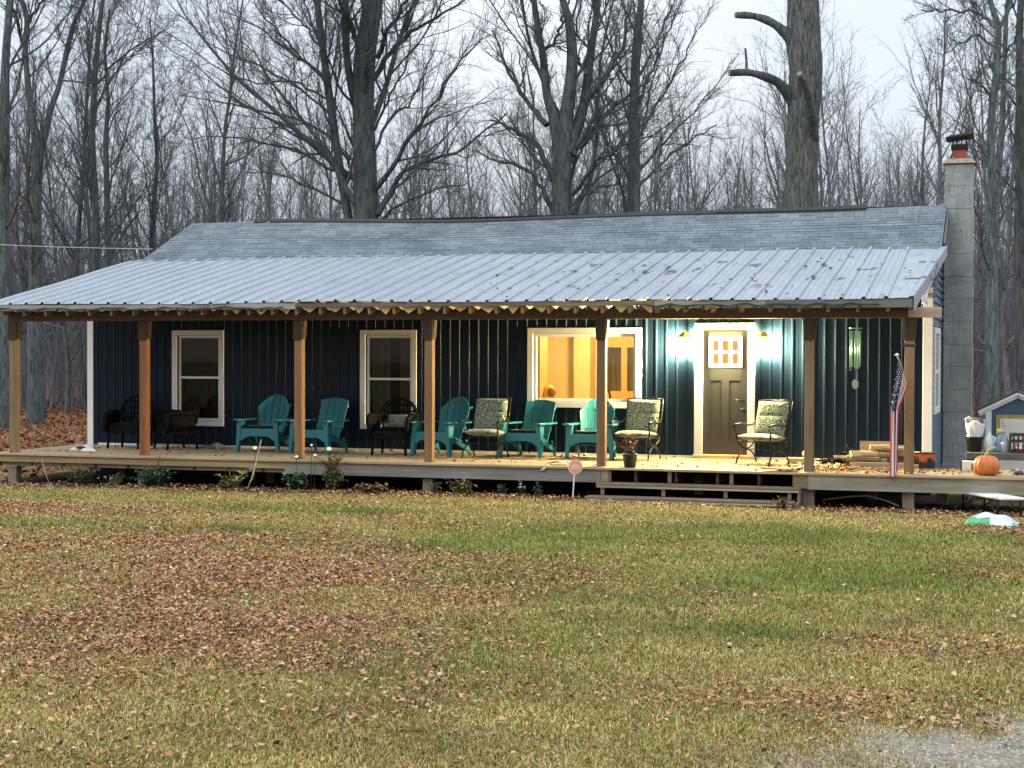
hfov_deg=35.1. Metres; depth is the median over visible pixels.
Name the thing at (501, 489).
garden plant
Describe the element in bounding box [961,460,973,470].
crate
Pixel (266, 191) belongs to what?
woodland tree
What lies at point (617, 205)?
woodland tree
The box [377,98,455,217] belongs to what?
woodland tree
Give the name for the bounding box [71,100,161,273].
woodland tree
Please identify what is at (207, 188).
woodland tree
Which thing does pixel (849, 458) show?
firewood log
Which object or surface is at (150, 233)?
woodland tree
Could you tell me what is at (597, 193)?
woodland tree
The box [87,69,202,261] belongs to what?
woodland tree
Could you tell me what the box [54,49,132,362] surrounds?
woodland tree
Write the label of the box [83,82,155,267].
woodland tree
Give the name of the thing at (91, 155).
bare tree
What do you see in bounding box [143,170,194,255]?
woodland tree
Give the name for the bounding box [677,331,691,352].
wall lantern
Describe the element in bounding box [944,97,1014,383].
woodland tree
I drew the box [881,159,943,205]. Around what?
woodland tree
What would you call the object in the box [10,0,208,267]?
bare tree
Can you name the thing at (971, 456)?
bench
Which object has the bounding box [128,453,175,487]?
shrub
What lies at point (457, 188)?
woodland tree
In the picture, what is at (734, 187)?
woodland tree
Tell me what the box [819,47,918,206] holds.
woodland tree
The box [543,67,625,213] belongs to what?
woodland tree
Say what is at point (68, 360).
woodland tree
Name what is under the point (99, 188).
woodland tree
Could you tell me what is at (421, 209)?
woodland tree
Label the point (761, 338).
wall lantern
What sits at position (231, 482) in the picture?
grass tuft
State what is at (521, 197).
woodland tree
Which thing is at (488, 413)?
cushioned chair
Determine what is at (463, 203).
woodland tree
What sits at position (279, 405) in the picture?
adirondack chair
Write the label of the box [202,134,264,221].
woodland tree
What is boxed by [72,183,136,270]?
woodland tree
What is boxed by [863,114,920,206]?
woodland tree
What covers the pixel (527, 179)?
woodland tree
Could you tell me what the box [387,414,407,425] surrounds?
pillow
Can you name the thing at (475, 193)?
woodland tree
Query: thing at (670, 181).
woodland tree
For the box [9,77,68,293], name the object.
woodland tree
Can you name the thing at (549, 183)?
woodland tree
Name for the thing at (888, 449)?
firewood log
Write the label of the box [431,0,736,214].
bare tree
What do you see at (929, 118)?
woodland tree
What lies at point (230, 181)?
woodland tree
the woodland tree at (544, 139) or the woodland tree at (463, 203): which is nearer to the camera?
the woodland tree at (463, 203)
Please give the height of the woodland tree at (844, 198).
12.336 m
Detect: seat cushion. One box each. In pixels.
[246,425,272,428]
[509,429,546,436]
[574,430,596,433]
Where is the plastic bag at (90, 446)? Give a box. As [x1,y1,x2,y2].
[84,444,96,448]
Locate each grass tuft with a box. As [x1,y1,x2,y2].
[97,473,125,486]
[214,467,252,490]
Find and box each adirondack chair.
[233,394,292,452]
[286,398,348,454]
[410,396,471,456]
[495,400,557,458]
[562,398,618,459]
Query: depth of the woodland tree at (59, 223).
76.42 m
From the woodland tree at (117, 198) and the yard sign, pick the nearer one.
the yard sign
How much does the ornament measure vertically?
0.300 m
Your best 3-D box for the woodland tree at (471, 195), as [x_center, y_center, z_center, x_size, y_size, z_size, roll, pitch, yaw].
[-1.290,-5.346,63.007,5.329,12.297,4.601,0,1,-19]
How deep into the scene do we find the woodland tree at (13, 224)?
63.52 m
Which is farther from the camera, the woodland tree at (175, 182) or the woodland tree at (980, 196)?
the woodland tree at (980, 196)
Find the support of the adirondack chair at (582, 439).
on the porch
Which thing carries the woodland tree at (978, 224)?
on the ground at (56, 475)
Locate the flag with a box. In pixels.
[890,353,909,476]
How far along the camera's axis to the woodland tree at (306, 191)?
55.73 m
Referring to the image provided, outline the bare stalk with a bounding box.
[246,441,260,490]
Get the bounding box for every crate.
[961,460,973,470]
[1009,433,1023,452]
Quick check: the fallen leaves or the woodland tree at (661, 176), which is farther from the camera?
the woodland tree at (661, 176)
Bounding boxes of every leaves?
[0,476,1023,767]
[7,445,1023,475]
[17,484,1015,732]
[490,250,910,297]
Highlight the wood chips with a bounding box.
[782,461,860,469]
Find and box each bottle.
[995,429,1001,451]
[1000,436,1008,452]
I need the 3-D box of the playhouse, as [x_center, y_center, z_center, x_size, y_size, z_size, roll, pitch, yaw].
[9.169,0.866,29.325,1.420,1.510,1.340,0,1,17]
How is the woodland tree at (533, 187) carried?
on the ground at (56, 475)
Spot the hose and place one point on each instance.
(861, 496)
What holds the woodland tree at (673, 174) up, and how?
on the ground at (56, 475)
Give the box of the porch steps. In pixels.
[584,470,801,508]
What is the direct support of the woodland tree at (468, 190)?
on the ground at (56, 475)
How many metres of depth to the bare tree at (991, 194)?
36.43 m
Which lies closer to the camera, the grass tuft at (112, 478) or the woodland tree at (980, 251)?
the grass tuft at (112, 478)
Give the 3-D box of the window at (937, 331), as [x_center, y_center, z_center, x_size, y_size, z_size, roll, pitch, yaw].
[6.864,-0.218,26.172,0.055,1.380,1.700,0,1,17]
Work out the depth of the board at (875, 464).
23.44 m
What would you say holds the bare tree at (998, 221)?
on the ground at (56, 475)
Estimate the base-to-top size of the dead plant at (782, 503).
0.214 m
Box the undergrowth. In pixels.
[10,193,1013,418]
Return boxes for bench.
[966,451,1023,499]
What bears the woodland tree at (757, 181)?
on the ground at (56, 475)
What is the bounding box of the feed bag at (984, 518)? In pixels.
[965,512,1018,528]
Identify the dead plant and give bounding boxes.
[351,482,393,492]
[770,496,797,509]
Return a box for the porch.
[0,245,1023,509]
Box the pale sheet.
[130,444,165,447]
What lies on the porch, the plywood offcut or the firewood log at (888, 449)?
the plywood offcut
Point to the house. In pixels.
(717, 383)
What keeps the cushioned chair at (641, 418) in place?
on the porch
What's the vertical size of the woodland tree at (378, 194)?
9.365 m
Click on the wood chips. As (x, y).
(829, 464)
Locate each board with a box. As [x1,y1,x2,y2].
[788,457,803,462]
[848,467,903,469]
[856,462,903,467]
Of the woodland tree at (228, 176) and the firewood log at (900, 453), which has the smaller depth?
the firewood log at (900, 453)
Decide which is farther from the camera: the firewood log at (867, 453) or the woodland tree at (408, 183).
the woodland tree at (408, 183)
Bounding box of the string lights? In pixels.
[0,302,879,313]
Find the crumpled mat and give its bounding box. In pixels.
[195,442,235,448]
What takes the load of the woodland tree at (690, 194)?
on the ground at (56, 475)
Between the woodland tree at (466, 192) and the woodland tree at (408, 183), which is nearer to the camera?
the woodland tree at (466, 192)
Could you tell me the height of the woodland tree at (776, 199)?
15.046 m
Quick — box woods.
[9,103,1014,377]
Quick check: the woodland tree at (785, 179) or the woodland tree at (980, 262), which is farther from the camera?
the woodland tree at (980, 262)
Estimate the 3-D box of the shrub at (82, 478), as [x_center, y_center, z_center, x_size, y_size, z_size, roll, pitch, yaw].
[-6.915,1.409,25.938,0.681,0.493,0.485,0,1,-16]
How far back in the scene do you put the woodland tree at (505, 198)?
70.16 m
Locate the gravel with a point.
(959, 755)
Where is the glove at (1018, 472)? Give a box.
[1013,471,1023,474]
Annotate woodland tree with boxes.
[1,2,93,403]
[9,69,90,403]
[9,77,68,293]
[9,77,124,412]
[9,109,30,325]
[9,135,43,341]
[9,149,27,295]
[9,160,64,338]
[10,0,156,410]
[12,163,50,337]
[14,120,128,383]
[18,184,91,390]
[20,132,103,404]
[43,0,150,380]
[44,134,86,370]
[52,108,132,271]
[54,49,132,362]
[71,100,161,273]
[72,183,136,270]
[80,205,141,341]
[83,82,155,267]
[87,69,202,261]
[95,91,180,261]
[116,171,203,260]
[119,215,161,260]
[129,53,204,247]
[135,103,226,247]
[137,0,300,231]
[137,197,178,257]
[143,159,188,246]
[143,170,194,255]
[156,52,321,220]
[164,29,249,229]
[167,128,248,233]
[171,62,271,224]
[172,126,218,226]
[172,165,233,228]
[178,84,276,221]
[193,66,268,221]
[196,141,255,221]
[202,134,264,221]
[218,61,352,220]
[227,15,311,219]
[231,133,309,221]
[231,182,272,220]
[241,85,352,218]
[243,90,325,218]
[249,101,328,218]
[266,91,349,216]
[281,9,394,218]
[289,123,352,218]
[314,129,398,217]
[317,157,393,217]
[317,177,343,218]
[321,174,352,217]
[330,114,421,218]
[339,0,481,218]
[345,28,485,217]
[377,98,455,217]
[378,132,439,218]
[378,179,407,218]
[382,111,481,217]
[408,65,505,217]
[408,94,532,217]
[426,149,495,217]
[427,160,496,217]
[429,136,492,217]
[441,128,502,216]
[441,166,486,217]
[454,102,513,216]
[454,185,496,216]
[464,78,578,215]
[475,56,589,216]
[479,78,551,215]
[489,108,579,215]
[494,167,542,215]
[506,176,538,215]
[509,2,611,213]
[517,126,590,215]
[518,22,626,213]
[524,60,622,214]
[525,145,589,214]
[542,52,652,213]
[542,119,626,213]
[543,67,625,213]
[572,158,619,213]
[577,0,743,213]
[579,116,648,213]
[612,34,689,211]
[627,133,715,211]
[641,118,699,210]
[642,109,700,209]
[646,45,766,211]
[654,59,754,210]
[654,160,728,209]
[672,172,703,210]
[677,116,744,210]
[693,77,787,208]
[694,180,727,209]
[696,144,776,208]
[700,1,847,207]
[710,90,775,208]
[713,145,750,208]
[715,0,849,208]
[724,116,784,207]
[738,77,840,208]
[747,0,879,205]
[753,19,897,206]
[775,158,826,207]
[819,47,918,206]
[820,117,884,205]
[822,68,909,206]
[829,143,890,206]
[863,23,974,205]
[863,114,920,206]
[869,0,1003,320]
[870,110,933,205]
[871,127,909,205]
[877,168,906,205]
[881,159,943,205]
[883,39,1000,292]
[919,150,979,258]
[920,24,1015,394]
[927,15,1015,396]
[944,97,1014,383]
[973,153,1011,386]
[973,187,1011,390]
[974,171,1004,338]
[977,166,1014,322]
[982,71,1014,308]
[999,211,1013,347]
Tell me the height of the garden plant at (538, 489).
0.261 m
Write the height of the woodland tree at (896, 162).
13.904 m
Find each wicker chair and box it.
[101,394,154,448]
[150,395,199,449]
[366,397,419,455]
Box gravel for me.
[641,707,1023,767]
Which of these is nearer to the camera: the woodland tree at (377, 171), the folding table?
the folding table
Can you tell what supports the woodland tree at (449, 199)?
on the ground at (56, 475)
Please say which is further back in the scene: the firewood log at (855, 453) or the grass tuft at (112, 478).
the grass tuft at (112, 478)
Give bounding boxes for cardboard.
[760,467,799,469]
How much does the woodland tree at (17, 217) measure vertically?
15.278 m
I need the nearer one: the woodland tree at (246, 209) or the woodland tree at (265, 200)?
the woodland tree at (265, 200)
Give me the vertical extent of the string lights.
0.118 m
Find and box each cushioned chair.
[458,396,511,458]
[609,397,663,460]
[732,399,793,465]
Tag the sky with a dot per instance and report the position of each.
(880, 19)
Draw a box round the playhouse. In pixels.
[976,390,1023,470]
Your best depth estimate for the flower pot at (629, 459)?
23.64 m
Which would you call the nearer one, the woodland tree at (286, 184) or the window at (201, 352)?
the window at (201, 352)
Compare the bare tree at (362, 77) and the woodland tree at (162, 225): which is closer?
the bare tree at (362, 77)
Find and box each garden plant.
[428,482,443,493]
[444,478,476,494]
[497,484,508,494]
[517,481,525,496]
[532,481,541,496]
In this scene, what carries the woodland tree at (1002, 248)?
on the ground at (56, 475)
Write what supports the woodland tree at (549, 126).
on the ground at (56, 475)
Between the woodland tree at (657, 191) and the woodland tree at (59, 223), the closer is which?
the woodland tree at (657, 191)
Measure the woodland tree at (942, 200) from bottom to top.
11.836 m
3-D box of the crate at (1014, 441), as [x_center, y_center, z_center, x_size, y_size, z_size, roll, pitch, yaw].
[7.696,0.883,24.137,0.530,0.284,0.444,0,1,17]
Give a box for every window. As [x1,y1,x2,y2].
[172,330,223,425]
[360,330,416,428]
[527,328,641,407]
[932,327,940,414]
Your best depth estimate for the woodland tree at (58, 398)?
59.43 m
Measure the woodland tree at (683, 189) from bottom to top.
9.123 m
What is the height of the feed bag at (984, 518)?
0.134 m
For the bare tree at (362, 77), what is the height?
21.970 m
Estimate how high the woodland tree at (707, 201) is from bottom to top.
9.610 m
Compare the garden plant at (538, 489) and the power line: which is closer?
the garden plant at (538, 489)
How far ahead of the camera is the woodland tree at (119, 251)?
68.38 m
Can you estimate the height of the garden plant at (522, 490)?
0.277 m
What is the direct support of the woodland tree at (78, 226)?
on the ground at (56, 475)
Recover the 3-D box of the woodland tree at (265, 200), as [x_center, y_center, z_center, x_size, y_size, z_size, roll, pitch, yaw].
[-7.378,-4.675,50.780,4.818,11.909,5.810,1,1,39]
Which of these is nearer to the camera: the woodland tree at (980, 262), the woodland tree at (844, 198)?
the woodland tree at (980, 262)
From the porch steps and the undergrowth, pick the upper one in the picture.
the undergrowth
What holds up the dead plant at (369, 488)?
on the ground at (56, 475)
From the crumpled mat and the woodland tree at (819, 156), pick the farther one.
the woodland tree at (819, 156)
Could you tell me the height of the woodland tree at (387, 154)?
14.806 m
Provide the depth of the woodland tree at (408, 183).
89.21 m
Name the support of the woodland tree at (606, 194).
on the ground at (56, 475)
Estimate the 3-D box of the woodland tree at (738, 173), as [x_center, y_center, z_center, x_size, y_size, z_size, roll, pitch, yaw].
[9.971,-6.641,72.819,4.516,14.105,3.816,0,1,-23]
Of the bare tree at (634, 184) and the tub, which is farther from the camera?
the bare tree at (634, 184)
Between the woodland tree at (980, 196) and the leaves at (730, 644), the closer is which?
the leaves at (730, 644)
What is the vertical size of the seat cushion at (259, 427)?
0.131 m
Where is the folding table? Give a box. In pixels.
[962,493,1023,516]
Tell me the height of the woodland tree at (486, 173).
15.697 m
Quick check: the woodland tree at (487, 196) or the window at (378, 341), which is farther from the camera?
the woodland tree at (487, 196)
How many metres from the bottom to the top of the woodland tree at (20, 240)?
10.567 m
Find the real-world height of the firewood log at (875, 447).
0.082 m
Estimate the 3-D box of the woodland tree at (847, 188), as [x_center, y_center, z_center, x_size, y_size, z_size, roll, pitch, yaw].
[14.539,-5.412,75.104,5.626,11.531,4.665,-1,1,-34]
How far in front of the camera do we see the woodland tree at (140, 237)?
76.18 m
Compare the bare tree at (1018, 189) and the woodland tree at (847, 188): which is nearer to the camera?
the bare tree at (1018, 189)
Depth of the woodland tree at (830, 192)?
55.06 m
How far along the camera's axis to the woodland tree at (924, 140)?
54.12 m
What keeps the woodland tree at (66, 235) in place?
on the ground at (56, 475)
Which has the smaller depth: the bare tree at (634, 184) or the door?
the door
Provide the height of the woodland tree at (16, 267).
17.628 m
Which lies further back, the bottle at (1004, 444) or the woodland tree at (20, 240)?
the woodland tree at (20, 240)
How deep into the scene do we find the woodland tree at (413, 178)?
65.77 m
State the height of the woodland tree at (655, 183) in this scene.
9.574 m
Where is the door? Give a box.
[703,331,747,454]
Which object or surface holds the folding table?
on the ground at (56, 475)
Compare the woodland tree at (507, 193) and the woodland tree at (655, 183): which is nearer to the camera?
the woodland tree at (655, 183)
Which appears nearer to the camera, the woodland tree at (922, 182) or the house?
the house
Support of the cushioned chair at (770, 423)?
on the porch
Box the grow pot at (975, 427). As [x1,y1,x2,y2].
[965,416,984,451]
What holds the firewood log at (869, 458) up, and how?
on the firewood log
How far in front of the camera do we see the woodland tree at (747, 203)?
58.15 m
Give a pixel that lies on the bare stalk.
(254, 467)
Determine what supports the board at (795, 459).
on the porch
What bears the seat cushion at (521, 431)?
on the adirondack chair at (538, 416)
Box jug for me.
[983,432,995,451]
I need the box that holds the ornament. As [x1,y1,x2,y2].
[543,385,557,397]
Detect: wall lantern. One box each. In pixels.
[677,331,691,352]
[754,331,768,352]
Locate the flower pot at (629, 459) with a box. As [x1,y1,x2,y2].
[612,432,638,467]
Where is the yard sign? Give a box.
[568,459,582,497]
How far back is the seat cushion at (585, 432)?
25.57 m
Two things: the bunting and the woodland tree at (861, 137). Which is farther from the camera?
the woodland tree at (861, 137)
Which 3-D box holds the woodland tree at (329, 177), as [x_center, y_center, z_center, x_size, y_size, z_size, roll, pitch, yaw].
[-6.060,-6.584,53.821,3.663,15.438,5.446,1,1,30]
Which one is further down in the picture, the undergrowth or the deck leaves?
the deck leaves
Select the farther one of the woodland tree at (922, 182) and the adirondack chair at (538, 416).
the woodland tree at (922, 182)
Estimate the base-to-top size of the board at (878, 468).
0.030 m
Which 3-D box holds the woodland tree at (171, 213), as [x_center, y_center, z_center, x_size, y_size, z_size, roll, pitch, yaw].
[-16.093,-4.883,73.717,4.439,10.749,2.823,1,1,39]
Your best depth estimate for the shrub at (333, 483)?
24.54 m
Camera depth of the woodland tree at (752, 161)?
83.23 m
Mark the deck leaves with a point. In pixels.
(842, 468)
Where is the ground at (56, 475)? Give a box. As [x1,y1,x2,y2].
[0,353,1023,767]
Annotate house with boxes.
[87,133,976,494]
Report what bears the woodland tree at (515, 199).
on the ground at (56, 475)
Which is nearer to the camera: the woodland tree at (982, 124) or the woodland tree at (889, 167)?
the woodland tree at (982, 124)
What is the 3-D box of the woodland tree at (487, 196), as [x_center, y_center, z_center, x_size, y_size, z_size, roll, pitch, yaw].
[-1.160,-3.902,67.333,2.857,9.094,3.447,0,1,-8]
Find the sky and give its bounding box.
[0,0,1023,295]
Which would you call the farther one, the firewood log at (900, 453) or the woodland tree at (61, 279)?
the woodland tree at (61, 279)
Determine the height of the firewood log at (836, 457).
0.072 m
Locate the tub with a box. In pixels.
[914,452,936,468]
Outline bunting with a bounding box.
[232,305,710,314]
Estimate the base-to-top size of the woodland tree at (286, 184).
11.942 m
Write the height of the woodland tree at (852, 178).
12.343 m
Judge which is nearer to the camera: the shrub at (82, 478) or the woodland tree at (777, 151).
the shrub at (82, 478)
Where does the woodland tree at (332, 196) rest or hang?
on the ground at (56, 475)
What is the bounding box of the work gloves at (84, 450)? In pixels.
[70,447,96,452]
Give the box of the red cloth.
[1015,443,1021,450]
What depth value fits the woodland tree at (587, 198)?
52.32 m
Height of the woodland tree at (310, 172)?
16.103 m
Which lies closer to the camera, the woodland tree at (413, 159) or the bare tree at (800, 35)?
the bare tree at (800, 35)
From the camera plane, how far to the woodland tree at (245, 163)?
82.84 m
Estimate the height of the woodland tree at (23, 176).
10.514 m
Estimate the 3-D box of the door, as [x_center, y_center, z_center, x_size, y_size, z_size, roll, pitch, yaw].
[3.405,0.143,25.839,0.720,1.970,0.127,0,1,17]
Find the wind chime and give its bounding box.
[849,319,861,388]
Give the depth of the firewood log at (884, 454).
23.65 m
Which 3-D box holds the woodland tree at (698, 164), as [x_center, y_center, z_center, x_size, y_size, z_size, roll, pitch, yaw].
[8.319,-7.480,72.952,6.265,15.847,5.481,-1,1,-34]
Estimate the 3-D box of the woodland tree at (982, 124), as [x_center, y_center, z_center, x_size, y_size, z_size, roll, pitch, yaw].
[13.966,-4.806,47.848,4.574,12.224,5.297,0,1,-30]
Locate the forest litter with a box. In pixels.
[0,398,982,479]
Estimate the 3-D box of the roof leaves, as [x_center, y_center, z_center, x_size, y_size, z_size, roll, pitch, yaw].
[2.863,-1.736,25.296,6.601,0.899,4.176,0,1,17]
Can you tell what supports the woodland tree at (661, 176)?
on the ground at (56, 475)
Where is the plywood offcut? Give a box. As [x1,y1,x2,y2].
[860,441,889,462]
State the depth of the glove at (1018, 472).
22.34 m
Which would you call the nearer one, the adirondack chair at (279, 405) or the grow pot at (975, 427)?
the grow pot at (975, 427)
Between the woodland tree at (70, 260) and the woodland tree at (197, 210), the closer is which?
the woodland tree at (197, 210)
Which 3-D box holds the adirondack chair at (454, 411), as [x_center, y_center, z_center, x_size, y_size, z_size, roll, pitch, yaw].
[-1.102,0.693,26.408,0.850,0.961,0.986,1,1,31]
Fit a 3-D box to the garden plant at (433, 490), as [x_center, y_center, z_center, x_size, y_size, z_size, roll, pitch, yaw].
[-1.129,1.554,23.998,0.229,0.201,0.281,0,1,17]
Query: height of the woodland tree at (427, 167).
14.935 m
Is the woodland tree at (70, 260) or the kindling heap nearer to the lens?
the kindling heap
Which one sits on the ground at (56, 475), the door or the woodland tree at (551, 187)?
the woodland tree at (551, 187)
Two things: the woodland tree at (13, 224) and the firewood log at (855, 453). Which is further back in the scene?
the woodland tree at (13, 224)
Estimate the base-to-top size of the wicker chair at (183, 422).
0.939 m
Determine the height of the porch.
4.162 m
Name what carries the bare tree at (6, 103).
on the ground at (56, 475)
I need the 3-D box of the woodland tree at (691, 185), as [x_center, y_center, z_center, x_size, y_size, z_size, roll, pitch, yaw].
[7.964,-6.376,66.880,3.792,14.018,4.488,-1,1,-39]
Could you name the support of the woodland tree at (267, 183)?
on the ground at (56, 475)
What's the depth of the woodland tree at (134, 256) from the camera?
60.76 m
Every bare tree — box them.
[0,0,90,428]
[0,0,147,423]
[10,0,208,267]
[12,0,217,258]
[35,0,190,271]
[50,0,545,218]
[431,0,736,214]
[545,0,767,212]
[728,0,822,207]
[904,0,1023,439]
[906,0,1023,398]
[953,0,1023,392]
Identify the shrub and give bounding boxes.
[59,458,102,485]
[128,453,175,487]
[280,472,308,490]
[315,454,348,489]
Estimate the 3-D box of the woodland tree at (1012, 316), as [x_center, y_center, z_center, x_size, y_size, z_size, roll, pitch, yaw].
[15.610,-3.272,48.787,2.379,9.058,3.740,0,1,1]
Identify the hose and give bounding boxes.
[823,495,899,506]
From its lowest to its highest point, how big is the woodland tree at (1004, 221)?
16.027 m
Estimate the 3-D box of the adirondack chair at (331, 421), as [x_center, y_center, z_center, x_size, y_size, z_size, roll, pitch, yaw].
[-3.171,0.698,26.986,0.850,0.917,0.966,1,1,25]
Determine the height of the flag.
1.715 m
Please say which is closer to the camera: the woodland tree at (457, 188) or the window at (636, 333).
the window at (636, 333)
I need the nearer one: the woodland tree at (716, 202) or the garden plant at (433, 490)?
the garden plant at (433, 490)
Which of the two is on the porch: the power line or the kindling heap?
the kindling heap
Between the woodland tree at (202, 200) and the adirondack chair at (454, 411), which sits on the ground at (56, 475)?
the woodland tree at (202, 200)
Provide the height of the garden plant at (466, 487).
0.254 m
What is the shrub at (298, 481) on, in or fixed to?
on the ground at (56, 475)
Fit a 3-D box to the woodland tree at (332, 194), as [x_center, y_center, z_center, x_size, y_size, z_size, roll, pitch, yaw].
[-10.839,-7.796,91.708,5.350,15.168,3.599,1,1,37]
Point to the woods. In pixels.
(609, 191)
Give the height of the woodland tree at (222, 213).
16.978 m
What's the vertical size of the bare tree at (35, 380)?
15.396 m
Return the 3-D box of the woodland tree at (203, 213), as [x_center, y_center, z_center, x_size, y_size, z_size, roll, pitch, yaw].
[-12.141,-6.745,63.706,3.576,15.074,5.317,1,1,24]
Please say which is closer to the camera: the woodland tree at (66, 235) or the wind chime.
the wind chime
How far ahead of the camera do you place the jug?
24.29 m
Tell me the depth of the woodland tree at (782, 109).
53.39 m
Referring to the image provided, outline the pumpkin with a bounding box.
[973,446,999,475]
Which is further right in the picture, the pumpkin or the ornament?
the pumpkin
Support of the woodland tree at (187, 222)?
on the ground at (56, 475)
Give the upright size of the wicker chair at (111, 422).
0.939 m
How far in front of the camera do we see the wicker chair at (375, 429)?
26.36 m
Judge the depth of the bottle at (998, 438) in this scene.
24.28 m
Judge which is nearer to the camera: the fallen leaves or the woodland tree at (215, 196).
the fallen leaves
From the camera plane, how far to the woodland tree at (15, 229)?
60.07 m
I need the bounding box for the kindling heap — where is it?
[814,452,849,465]
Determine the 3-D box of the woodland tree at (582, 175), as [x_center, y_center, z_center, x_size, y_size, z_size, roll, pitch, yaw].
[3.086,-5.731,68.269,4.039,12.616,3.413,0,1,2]
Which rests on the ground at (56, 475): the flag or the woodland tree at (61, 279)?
the woodland tree at (61, 279)
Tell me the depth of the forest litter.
41.91 m
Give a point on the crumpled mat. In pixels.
(216, 445)
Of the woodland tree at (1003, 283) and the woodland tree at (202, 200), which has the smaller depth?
the woodland tree at (1003, 283)
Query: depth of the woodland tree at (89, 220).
63.12 m
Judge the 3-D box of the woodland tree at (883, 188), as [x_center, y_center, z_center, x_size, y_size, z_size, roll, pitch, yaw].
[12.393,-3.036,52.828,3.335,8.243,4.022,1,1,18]
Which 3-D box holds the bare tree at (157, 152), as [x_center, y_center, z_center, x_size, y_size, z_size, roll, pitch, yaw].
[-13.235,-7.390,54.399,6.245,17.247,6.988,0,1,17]
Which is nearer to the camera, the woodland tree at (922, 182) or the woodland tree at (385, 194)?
the woodland tree at (922, 182)
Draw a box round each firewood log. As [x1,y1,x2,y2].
[833,455,845,459]
[846,455,859,461]
[849,451,878,455]
[850,450,877,457]
[855,456,880,461]
[870,444,889,449]
[877,447,903,451]
[878,452,889,456]
[879,451,903,456]
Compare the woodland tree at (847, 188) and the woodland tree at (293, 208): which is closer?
the woodland tree at (847, 188)
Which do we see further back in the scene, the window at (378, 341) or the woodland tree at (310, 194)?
the woodland tree at (310, 194)
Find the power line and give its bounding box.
[0,244,152,249]
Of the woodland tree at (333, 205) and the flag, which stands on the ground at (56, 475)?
the woodland tree at (333, 205)

